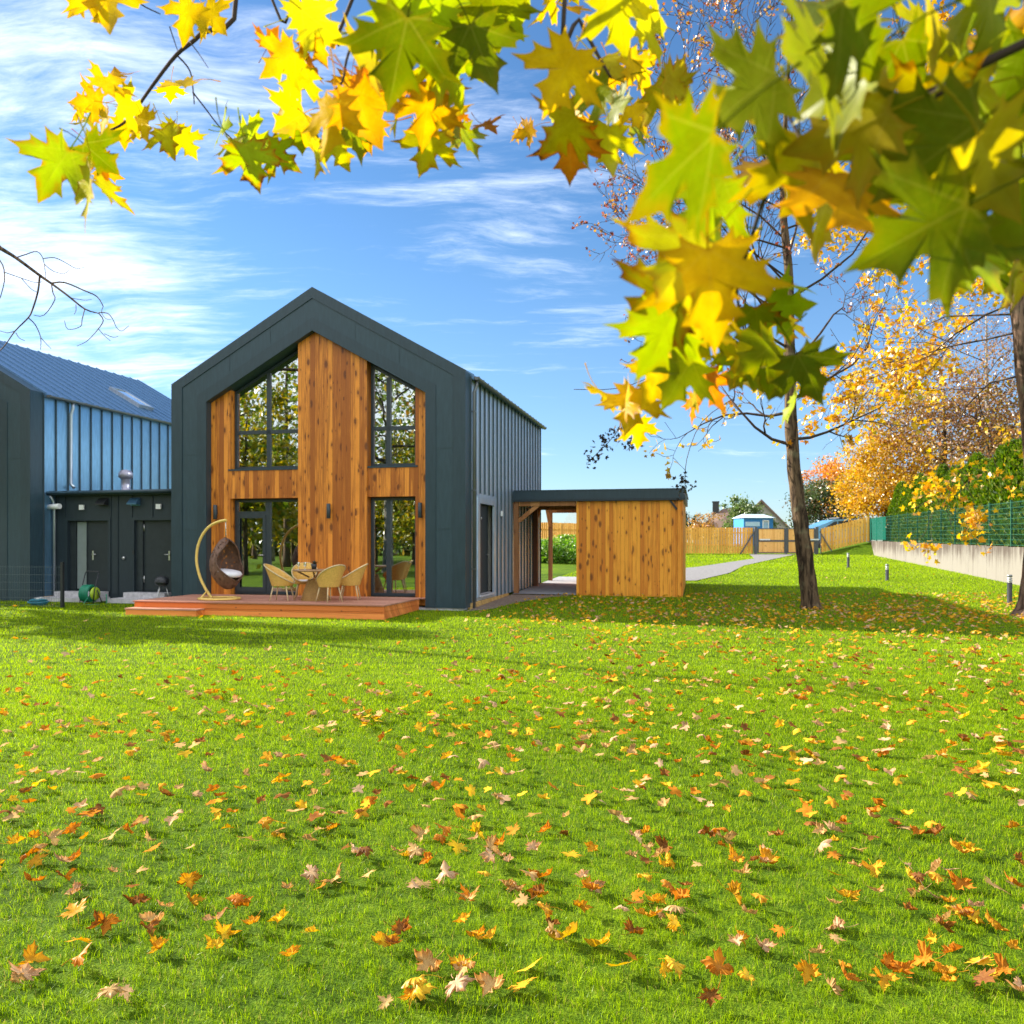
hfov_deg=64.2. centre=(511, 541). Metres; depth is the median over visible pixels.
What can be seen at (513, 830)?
fallen leaf
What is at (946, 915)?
fallen leaf
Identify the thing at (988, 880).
fallen leaf
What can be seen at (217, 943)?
fallen leaf
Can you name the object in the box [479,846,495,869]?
fallen leaf
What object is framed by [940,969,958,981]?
fallen leaf
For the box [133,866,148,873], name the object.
fallen leaf
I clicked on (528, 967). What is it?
fallen leaf
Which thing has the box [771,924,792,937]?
fallen leaf
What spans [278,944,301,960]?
fallen leaf
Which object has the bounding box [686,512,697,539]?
young tree
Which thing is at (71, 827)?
fallen leaf
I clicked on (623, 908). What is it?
fallen leaf
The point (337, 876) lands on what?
fallen leaf
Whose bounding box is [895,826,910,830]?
fallen leaf
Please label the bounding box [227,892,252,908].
fallen leaf
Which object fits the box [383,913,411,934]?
fallen leaf
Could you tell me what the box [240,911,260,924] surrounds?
fallen leaf
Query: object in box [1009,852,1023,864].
fallen leaf
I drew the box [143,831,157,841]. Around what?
fallen leaf
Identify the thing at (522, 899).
fallen leaf
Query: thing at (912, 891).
fallen leaf
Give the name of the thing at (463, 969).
fallen leaf
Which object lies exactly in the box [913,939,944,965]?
fallen leaf
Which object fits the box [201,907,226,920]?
fallen leaf
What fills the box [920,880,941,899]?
fallen leaf
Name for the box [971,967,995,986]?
fallen leaf
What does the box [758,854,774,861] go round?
fallen leaf
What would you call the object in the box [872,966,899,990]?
fallen leaf
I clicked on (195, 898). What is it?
fallen leaf
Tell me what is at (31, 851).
fallen leaf
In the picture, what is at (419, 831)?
fallen leaf
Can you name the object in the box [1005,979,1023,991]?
fallen leaf
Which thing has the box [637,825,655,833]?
fallen leaf
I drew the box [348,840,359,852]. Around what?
fallen leaf
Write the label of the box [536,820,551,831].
fallen leaf
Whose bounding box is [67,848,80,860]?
fallen leaf
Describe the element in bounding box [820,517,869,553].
picket fence
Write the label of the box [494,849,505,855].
fallen leaf
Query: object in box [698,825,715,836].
fallen leaf
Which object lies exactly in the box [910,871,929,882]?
fallen leaf
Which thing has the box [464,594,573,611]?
paved path
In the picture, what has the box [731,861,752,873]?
fallen leaf
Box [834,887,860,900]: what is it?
fallen leaf
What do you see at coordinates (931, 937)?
fallen leaf
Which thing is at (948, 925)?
fallen leaf
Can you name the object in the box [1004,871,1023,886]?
fallen leaf
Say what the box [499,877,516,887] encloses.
fallen leaf
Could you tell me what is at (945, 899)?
fallen leaf
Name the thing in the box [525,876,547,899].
fallen leaf
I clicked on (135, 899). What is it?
fallen leaf
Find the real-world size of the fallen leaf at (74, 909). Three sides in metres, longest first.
0.166 x 0.153 x 0.048 m
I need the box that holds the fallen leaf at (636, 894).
[623,887,645,903]
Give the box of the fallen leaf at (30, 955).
[15,939,50,964]
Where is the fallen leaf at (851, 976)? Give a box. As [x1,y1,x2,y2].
[841,960,864,981]
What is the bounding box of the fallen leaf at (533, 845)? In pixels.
[526,835,541,850]
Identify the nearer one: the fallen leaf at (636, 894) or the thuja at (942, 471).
the fallen leaf at (636, 894)
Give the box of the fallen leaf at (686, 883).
[677,881,692,885]
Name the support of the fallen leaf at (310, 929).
on the lawn at (584, 954)
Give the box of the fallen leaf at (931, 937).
[924,927,941,943]
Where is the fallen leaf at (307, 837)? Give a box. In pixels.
[297,834,318,841]
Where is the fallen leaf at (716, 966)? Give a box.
[700,946,733,987]
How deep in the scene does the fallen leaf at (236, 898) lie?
4.06 m
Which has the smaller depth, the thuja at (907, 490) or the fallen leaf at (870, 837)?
the fallen leaf at (870, 837)
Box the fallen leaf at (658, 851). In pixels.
[650,846,662,857]
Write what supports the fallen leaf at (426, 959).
on the lawn at (584, 954)
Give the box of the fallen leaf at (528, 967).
[518,958,540,970]
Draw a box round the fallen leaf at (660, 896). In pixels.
[651,893,666,904]
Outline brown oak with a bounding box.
[829,301,1021,513]
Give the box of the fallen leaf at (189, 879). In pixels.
[176,871,202,888]
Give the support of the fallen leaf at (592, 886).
on the fallen leaf at (601, 883)
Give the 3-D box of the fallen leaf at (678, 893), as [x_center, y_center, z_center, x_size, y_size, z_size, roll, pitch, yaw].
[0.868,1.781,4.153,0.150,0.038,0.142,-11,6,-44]
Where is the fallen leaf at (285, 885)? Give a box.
[281,881,294,890]
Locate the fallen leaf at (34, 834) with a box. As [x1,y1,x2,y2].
[27,830,44,839]
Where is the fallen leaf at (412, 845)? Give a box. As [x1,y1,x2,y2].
[406,841,423,851]
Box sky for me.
[0,0,1022,541]
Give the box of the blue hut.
[731,514,773,545]
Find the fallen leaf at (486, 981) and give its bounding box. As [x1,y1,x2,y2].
[474,969,504,997]
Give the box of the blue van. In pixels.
[809,517,866,547]
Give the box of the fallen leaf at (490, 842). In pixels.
[477,833,498,851]
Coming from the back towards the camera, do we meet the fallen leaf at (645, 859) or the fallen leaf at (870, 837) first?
the fallen leaf at (870, 837)
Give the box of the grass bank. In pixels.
[819,542,873,554]
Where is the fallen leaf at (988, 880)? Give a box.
[984,875,1010,894]
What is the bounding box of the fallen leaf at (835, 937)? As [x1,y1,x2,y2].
[823,931,846,943]
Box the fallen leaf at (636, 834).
[626,829,642,841]
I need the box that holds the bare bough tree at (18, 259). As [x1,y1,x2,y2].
[0,245,126,350]
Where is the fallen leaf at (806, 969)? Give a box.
[794,956,821,985]
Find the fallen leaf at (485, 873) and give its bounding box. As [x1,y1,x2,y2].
[478,871,492,875]
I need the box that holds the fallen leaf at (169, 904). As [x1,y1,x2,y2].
[157,900,173,906]
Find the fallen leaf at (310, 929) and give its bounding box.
[302,924,319,932]
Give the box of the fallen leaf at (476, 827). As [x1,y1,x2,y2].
[462,821,484,838]
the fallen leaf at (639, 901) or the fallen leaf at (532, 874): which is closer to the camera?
the fallen leaf at (639, 901)
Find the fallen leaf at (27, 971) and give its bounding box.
[7,959,46,983]
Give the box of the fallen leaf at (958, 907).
[943,904,973,914]
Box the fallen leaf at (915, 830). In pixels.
[910,824,925,833]
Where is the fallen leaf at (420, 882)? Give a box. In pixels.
[406,876,433,888]
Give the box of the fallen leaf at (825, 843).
[814,839,831,855]
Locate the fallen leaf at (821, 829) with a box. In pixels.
[812,821,828,834]
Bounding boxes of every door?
[70,521,107,589]
[136,520,170,590]
[235,499,297,594]
[371,497,414,595]
[477,496,495,596]
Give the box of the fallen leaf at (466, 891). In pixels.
[459,882,478,900]
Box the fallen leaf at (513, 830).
[506,822,519,835]
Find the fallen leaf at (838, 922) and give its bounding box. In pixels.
[825,915,857,929]
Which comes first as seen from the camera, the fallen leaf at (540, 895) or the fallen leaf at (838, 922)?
the fallen leaf at (838, 922)
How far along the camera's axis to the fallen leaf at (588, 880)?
4.30 m
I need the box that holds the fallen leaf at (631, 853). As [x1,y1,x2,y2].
[624,849,637,857]
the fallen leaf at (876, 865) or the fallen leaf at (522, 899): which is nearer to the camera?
the fallen leaf at (522, 899)
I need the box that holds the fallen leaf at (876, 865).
[860,858,885,877]
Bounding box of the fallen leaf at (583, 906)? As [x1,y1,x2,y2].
[573,896,593,912]
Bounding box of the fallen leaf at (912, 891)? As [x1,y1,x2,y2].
[907,883,931,896]
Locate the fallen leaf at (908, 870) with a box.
[905,866,923,885]
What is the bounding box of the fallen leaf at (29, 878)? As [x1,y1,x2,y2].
[24,871,46,880]
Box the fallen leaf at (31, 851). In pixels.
[19,846,40,862]
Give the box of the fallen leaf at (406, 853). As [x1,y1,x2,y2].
[400,849,409,855]
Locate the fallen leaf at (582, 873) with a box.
[575,869,588,877]
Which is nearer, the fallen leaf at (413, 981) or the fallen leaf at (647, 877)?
the fallen leaf at (413, 981)
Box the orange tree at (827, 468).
[786,452,878,519]
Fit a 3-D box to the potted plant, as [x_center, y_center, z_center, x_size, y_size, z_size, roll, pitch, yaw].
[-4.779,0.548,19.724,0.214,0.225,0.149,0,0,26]
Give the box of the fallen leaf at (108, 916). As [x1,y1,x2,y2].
[98,914,116,930]
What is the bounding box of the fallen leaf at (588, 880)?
[576,876,598,887]
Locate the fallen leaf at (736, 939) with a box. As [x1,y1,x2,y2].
[727,933,743,945]
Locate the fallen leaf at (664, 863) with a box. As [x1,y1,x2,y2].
[659,856,671,866]
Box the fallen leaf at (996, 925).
[985,910,1009,931]
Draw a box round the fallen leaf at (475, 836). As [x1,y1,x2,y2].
[465,832,477,839]
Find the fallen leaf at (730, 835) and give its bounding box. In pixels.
[716,830,737,844]
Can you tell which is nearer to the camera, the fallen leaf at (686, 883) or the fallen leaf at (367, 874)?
the fallen leaf at (686, 883)
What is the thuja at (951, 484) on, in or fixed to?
on the raised ground
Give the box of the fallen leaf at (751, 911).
[741,903,757,914]
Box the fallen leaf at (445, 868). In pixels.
[434,860,459,883]
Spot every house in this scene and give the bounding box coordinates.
[0,341,170,600]
[171,287,546,610]
[563,513,575,522]
[687,499,789,545]
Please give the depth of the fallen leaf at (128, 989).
3.29 m
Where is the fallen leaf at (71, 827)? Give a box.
[62,821,81,833]
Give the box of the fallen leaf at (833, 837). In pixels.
[829,834,842,840]
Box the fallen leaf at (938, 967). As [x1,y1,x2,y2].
[932,960,968,973]
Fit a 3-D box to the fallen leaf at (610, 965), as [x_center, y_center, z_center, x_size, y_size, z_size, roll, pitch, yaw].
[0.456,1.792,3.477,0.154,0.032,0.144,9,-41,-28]
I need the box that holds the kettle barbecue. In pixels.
[154,575,168,597]
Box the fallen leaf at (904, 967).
[881,960,915,977]
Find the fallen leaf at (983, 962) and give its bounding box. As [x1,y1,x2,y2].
[965,954,994,965]
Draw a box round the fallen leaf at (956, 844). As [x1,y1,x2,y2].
[950,837,970,853]
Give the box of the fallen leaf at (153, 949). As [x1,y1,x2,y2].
[146,933,169,953]
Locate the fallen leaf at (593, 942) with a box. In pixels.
[584,931,609,946]
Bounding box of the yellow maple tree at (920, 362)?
[772,0,1023,616]
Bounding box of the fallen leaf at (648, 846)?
[641,840,653,853]
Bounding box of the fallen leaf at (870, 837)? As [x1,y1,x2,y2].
[863,833,879,840]
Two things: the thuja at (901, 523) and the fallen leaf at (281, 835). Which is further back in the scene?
the thuja at (901, 523)
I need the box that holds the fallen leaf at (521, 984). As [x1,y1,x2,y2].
[507,977,536,991]
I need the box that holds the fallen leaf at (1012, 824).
[1001,820,1022,827]
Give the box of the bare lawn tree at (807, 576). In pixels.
[571,0,1023,609]
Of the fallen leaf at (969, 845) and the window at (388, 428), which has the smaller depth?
the fallen leaf at (969, 845)
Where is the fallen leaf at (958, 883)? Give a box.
[947,869,976,889]
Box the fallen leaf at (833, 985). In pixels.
[824,973,843,995]
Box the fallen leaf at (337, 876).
[317,862,341,883]
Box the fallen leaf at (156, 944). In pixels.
[149,937,168,949]
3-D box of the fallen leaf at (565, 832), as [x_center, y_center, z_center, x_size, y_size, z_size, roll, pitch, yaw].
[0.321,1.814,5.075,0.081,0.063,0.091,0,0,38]
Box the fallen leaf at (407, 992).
[397,986,413,1001]
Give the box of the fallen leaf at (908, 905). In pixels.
[901,900,916,909]
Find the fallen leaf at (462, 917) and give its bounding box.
[453,911,470,922]
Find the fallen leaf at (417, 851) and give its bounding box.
[409,846,425,859]
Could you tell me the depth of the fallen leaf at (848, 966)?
3.48 m
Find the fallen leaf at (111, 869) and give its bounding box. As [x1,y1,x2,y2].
[107,867,124,871]
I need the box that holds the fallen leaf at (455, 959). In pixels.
[448,953,476,965]
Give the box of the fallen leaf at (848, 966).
[830,958,852,968]
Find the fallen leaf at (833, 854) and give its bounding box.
[827,847,842,859]
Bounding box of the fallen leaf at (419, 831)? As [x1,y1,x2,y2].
[409,822,429,841]
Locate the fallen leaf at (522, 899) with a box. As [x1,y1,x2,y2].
[511,891,536,905]
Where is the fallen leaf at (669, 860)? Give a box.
[660,852,675,868]
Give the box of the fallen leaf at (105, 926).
[97,912,121,935]
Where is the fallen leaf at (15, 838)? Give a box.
[2,832,26,843]
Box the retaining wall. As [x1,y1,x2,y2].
[870,541,1023,584]
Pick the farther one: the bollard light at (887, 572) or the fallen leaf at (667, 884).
the bollard light at (887, 572)
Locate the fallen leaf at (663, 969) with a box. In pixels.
[659,960,671,978]
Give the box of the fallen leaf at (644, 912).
[633,906,661,916]
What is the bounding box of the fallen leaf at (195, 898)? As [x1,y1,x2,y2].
[186,891,206,905]
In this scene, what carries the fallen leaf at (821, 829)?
on the lawn at (584, 954)
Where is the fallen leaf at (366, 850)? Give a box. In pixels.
[356,844,379,857]
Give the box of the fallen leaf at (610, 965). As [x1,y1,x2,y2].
[606,959,634,966]
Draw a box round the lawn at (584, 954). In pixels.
[0,542,1023,1023]
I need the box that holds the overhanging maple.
[4,0,1023,450]
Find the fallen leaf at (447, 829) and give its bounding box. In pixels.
[435,823,458,836]
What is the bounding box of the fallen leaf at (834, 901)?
[827,898,841,903]
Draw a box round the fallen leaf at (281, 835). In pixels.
[264,831,285,838]
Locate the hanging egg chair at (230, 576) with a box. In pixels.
[209,522,243,588]
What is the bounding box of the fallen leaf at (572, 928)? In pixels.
[547,921,577,939]
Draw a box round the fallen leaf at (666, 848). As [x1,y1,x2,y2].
[654,834,675,855]
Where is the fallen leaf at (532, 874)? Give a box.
[521,870,541,880]
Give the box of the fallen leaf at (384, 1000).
[377,994,396,1009]
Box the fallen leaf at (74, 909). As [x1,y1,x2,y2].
[55,896,87,924]
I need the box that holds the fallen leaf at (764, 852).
[758,845,778,863]
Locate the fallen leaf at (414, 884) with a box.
[407,879,421,889]
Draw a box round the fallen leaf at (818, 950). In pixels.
[808,942,829,953]
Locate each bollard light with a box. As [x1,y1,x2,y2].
[846,553,849,567]
[885,564,889,580]
[1007,575,1011,604]
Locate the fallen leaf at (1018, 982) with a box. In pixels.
[1009,977,1023,988]
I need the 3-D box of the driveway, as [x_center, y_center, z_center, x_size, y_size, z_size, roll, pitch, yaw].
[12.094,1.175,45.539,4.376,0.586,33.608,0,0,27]
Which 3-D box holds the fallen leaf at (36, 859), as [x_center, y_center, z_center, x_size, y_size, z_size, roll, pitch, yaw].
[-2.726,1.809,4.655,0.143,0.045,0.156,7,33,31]
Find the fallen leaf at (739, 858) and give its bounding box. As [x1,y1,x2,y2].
[728,844,744,861]
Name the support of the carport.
on the carport paving
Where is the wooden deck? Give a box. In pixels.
[124,594,424,619]
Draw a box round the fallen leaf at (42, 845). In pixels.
[33,839,47,853]
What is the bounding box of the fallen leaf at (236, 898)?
[225,893,250,907]
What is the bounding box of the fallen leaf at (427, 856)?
[419,850,436,864]
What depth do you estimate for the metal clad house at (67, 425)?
24.05 m
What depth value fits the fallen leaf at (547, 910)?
3.95 m
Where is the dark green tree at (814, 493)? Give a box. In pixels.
[780,467,872,527]
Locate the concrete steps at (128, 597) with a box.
[107,592,170,603]
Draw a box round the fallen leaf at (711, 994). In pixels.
[695,986,722,1006]
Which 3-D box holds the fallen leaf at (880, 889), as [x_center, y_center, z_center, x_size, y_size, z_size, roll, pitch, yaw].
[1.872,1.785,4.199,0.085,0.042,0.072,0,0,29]
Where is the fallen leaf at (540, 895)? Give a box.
[533,891,548,896]
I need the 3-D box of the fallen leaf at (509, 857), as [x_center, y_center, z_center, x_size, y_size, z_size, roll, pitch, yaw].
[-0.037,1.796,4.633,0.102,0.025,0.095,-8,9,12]
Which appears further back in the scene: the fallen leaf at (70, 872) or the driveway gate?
the driveway gate
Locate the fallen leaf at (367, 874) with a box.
[360,869,376,877]
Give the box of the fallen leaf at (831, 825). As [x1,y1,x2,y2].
[822,820,842,832]
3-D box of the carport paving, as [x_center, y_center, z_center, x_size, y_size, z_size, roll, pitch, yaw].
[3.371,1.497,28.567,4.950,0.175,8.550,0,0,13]
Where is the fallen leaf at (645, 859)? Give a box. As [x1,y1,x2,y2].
[638,853,653,862]
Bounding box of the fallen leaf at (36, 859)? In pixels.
[22,853,48,868]
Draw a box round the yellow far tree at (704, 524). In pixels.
[686,509,724,540]
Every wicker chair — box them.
[263,564,294,600]
[291,562,317,598]
[315,564,345,602]
[339,563,367,600]
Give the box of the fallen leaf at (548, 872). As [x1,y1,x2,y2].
[528,867,552,877]
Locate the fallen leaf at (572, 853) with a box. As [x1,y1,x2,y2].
[559,850,581,857]
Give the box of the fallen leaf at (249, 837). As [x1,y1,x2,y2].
[238,835,257,840]
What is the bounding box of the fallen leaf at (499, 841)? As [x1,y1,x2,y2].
[494,832,504,846]
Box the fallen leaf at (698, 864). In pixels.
[692,861,706,866]
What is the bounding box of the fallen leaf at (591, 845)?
[584,841,597,851]
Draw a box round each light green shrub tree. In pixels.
[719,492,764,531]
[759,513,779,527]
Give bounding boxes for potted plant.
[311,561,317,568]
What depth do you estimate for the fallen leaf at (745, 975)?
3.35 m
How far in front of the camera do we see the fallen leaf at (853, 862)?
4.55 m
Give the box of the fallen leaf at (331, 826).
[325,823,336,830]
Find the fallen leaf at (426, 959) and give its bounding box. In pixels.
[414,947,443,971]
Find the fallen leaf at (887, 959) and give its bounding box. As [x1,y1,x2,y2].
[875,951,898,967]
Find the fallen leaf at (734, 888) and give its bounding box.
[718,880,741,904]
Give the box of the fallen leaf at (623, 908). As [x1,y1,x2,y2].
[614,905,629,910]
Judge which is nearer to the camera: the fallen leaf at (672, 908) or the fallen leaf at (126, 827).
the fallen leaf at (672, 908)
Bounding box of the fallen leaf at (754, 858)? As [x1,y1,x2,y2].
[749,855,758,860]
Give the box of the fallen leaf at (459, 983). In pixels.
[444,972,476,1003]
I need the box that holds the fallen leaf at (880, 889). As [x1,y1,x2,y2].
[867,884,883,891]
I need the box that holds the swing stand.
[195,519,240,600]
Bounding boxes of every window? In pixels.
[228,350,297,470]
[367,364,417,467]
[762,520,768,527]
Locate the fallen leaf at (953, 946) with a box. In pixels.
[935,941,962,952]
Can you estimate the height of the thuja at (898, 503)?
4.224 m
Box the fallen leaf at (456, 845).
[445,834,469,855]
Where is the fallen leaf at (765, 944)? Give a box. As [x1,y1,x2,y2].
[756,934,777,952]
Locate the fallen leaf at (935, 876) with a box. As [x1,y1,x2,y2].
[927,871,949,882]
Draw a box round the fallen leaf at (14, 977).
[0,965,24,983]
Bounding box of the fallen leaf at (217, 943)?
[204,934,223,949]
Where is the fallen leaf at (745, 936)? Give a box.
[735,926,749,947]
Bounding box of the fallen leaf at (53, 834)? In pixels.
[40,828,64,844]
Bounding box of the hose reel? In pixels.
[78,571,106,604]
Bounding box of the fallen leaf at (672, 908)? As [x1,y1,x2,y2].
[663,905,696,913]
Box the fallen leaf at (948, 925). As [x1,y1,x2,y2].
[932,914,955,932]
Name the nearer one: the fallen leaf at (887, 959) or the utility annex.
the fallen leaf at (887, 959)
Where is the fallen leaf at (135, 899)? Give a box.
[122,891,150,905]
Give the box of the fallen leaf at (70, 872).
[55,868,76,880]
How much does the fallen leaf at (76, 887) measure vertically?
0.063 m
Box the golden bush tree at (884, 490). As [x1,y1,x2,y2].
[821,422,942,528]
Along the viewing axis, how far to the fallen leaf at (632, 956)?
3.57 m
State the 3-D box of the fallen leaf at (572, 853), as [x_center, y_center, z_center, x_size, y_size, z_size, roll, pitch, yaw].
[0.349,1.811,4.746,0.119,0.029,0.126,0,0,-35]
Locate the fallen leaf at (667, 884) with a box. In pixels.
[661,879,677,893]
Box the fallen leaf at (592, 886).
[580,878,605,889]
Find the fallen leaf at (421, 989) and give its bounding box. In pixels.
[409,975,436,1009]
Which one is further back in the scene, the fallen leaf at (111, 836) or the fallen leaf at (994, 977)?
the fallen leaf at (111, 836)
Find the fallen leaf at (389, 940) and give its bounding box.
[382,934,402,946]
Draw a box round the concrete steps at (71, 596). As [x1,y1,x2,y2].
[34,591,109,602]
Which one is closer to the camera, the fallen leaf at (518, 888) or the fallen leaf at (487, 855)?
the fallen leaf at (518, 888)
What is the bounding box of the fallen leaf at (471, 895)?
[453,885,479,900]
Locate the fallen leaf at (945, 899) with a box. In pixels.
[940,894,963,903]
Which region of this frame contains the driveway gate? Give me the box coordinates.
[740,527,831,553]
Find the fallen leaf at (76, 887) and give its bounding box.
[64,880,87,894]
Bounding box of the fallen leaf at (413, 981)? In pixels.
[401,975,441,987]
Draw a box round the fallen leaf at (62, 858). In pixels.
[53,850,73,861]
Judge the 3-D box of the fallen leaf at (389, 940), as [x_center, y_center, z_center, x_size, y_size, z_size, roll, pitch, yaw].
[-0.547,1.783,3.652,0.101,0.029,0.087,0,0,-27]
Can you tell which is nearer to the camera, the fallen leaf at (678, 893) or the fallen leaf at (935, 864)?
the fallen leaf at (678, 893)
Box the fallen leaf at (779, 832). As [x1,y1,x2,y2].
[770,828,790,835]
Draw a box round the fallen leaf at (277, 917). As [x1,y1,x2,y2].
[267,906,287,923]
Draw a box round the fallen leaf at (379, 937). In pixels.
[371,929,399,947]
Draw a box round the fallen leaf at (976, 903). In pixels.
[967,899,983,906]
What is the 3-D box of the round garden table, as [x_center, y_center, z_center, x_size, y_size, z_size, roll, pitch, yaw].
[-4.728,1.030,19.627,1.070,0.740,1.070,0,0,13]
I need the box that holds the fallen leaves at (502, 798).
[0,574,1023,827]
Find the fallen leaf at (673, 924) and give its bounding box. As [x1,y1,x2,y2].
[665,913,684,934]
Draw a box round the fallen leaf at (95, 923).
[86,909,112,928]
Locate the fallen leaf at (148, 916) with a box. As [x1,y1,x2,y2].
[139,911,163,921]
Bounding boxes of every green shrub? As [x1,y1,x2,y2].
[541,537,575,563]
[553,534,575,562]
[554,537,575,563]
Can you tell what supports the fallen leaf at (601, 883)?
on the lawn at (584, 954)
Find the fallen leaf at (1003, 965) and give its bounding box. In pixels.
[992,952,1019,975]
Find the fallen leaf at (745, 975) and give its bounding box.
[737,966,755,985]
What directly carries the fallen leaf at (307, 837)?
on the lawn at (584, 954)
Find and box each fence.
[0,562,64,607]
[541,522,575,541]
[686,527,752,553]
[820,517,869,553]
[867,500,1023,546]
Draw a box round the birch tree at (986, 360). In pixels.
[887,281,1018,463]
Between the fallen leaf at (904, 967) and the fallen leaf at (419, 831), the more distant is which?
the fallen leaf at (419, 831)
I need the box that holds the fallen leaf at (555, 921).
[540,917,559,924]
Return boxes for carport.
[513,488,688,597]
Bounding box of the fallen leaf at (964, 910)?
[951,904,974,916]
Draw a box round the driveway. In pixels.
[686,554,793,580]
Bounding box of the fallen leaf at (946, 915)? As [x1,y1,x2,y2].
[929,910,950,922]
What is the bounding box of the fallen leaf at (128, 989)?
[118,979,134,1000]
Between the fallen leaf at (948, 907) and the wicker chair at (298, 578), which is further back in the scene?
the wicker chair at (298, 578)
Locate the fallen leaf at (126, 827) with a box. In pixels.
[116,823,133,833]
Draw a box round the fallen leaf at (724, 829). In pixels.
[711,827,728,836]
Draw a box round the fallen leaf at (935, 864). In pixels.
[925,858,941,873]
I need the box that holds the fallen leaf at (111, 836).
[99,828,119,840]
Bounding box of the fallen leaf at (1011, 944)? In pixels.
[1001,938,1021,949]
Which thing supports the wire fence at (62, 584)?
on the lawn at (584, 954)
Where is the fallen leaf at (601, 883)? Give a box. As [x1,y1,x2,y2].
[589,879,605,893]
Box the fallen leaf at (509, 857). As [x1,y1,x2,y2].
[497,854,513,861]
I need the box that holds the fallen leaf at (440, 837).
[432,834,449,844]
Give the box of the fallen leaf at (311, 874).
[300,863,324,886]
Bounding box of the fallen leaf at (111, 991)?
[92,980,127,1001]
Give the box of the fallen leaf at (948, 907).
[943,905,961,919]
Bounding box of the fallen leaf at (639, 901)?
[623,897,644,904]
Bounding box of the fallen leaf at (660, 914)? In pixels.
[649,904,665,918]
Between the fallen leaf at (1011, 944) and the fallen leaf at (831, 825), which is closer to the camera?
the fallen leaf at (1011, 944)
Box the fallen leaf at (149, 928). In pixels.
[139,918,161,935]
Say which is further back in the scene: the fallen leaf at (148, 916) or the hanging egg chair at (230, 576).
the hanging egg chair at (230, 576)
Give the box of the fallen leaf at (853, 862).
[848,859,863,867]
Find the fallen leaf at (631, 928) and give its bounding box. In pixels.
[622,917,645,934]
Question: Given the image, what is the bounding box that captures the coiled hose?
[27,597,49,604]
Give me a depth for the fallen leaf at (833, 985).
3.32 m
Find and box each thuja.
[886,481,907,539]
[891,485,907,541]
[895,483,911,541]
[897,488,910,540]
[901,473,924,541]
[905,476,929,541]
[908,478,927,540]
[916,470,935,542]
[920,463,948,542]
[927,473,946,542]
[937,464,960,542]
[937,468,961,544]
[944,463,966,544]
[950,451,984,544]
[958,457,991,544]
[964,461,989,544]
[974,445,1003,544]
[980,438,1015,544]
[988,437,1022,546]
[1002,459,1023,546]
[1016,485,1023,546]
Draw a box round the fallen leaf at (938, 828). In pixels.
[924,821,944,835]
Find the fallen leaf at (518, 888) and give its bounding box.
[502,880,525,895]
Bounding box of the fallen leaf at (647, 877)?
[637,872,658,880]
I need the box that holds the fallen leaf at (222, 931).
[215,917,242,939]
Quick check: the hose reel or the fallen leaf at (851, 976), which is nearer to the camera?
the fallen leaf at (851, 976)
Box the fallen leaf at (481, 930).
[465,925,485,936]
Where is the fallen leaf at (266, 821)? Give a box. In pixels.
[258,818,273,830]
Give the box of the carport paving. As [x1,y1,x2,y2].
[512,577,575,594]
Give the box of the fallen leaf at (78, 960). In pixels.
[64,942,91,966]
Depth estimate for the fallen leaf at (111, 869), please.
4.46 m
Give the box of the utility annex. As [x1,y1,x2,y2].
[46,469,170,597]
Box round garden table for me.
[292,569,329,600]
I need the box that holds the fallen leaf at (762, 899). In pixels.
[750,893,772,904]
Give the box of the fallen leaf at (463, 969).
[452,960,475,975]
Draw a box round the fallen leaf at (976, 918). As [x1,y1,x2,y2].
[962,908,984,923]
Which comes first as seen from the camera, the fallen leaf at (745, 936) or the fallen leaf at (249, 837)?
the fallen leaf at (745, 936)
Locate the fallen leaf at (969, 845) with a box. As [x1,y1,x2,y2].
[960,840,983,852]
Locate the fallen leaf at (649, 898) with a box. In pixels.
[644,893,665,903]
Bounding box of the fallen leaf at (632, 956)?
[625,951,641,960]
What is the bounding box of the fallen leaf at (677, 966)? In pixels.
[658,955,685,978]
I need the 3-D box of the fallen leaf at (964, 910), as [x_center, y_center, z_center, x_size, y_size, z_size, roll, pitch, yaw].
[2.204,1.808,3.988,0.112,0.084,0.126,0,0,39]
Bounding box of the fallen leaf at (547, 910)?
[535,901,562,918]
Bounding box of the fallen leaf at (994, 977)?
[979,969,999,979]
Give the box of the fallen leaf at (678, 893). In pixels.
[667,887,689,900]
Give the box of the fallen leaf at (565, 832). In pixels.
[555,830,568,836]
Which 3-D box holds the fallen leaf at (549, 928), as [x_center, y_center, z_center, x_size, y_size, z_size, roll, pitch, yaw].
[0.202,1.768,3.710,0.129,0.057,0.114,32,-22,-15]
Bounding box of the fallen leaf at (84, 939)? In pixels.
[65,937,92,942]
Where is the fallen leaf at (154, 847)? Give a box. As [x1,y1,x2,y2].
[142,842,160,852]
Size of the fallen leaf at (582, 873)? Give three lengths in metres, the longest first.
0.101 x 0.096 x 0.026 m
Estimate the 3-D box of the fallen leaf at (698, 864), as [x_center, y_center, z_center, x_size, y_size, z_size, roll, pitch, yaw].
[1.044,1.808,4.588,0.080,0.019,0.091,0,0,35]
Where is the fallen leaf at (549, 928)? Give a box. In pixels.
[545,919,566,942]
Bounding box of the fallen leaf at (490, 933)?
[472,926,495,939]
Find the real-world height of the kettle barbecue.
0.819 m

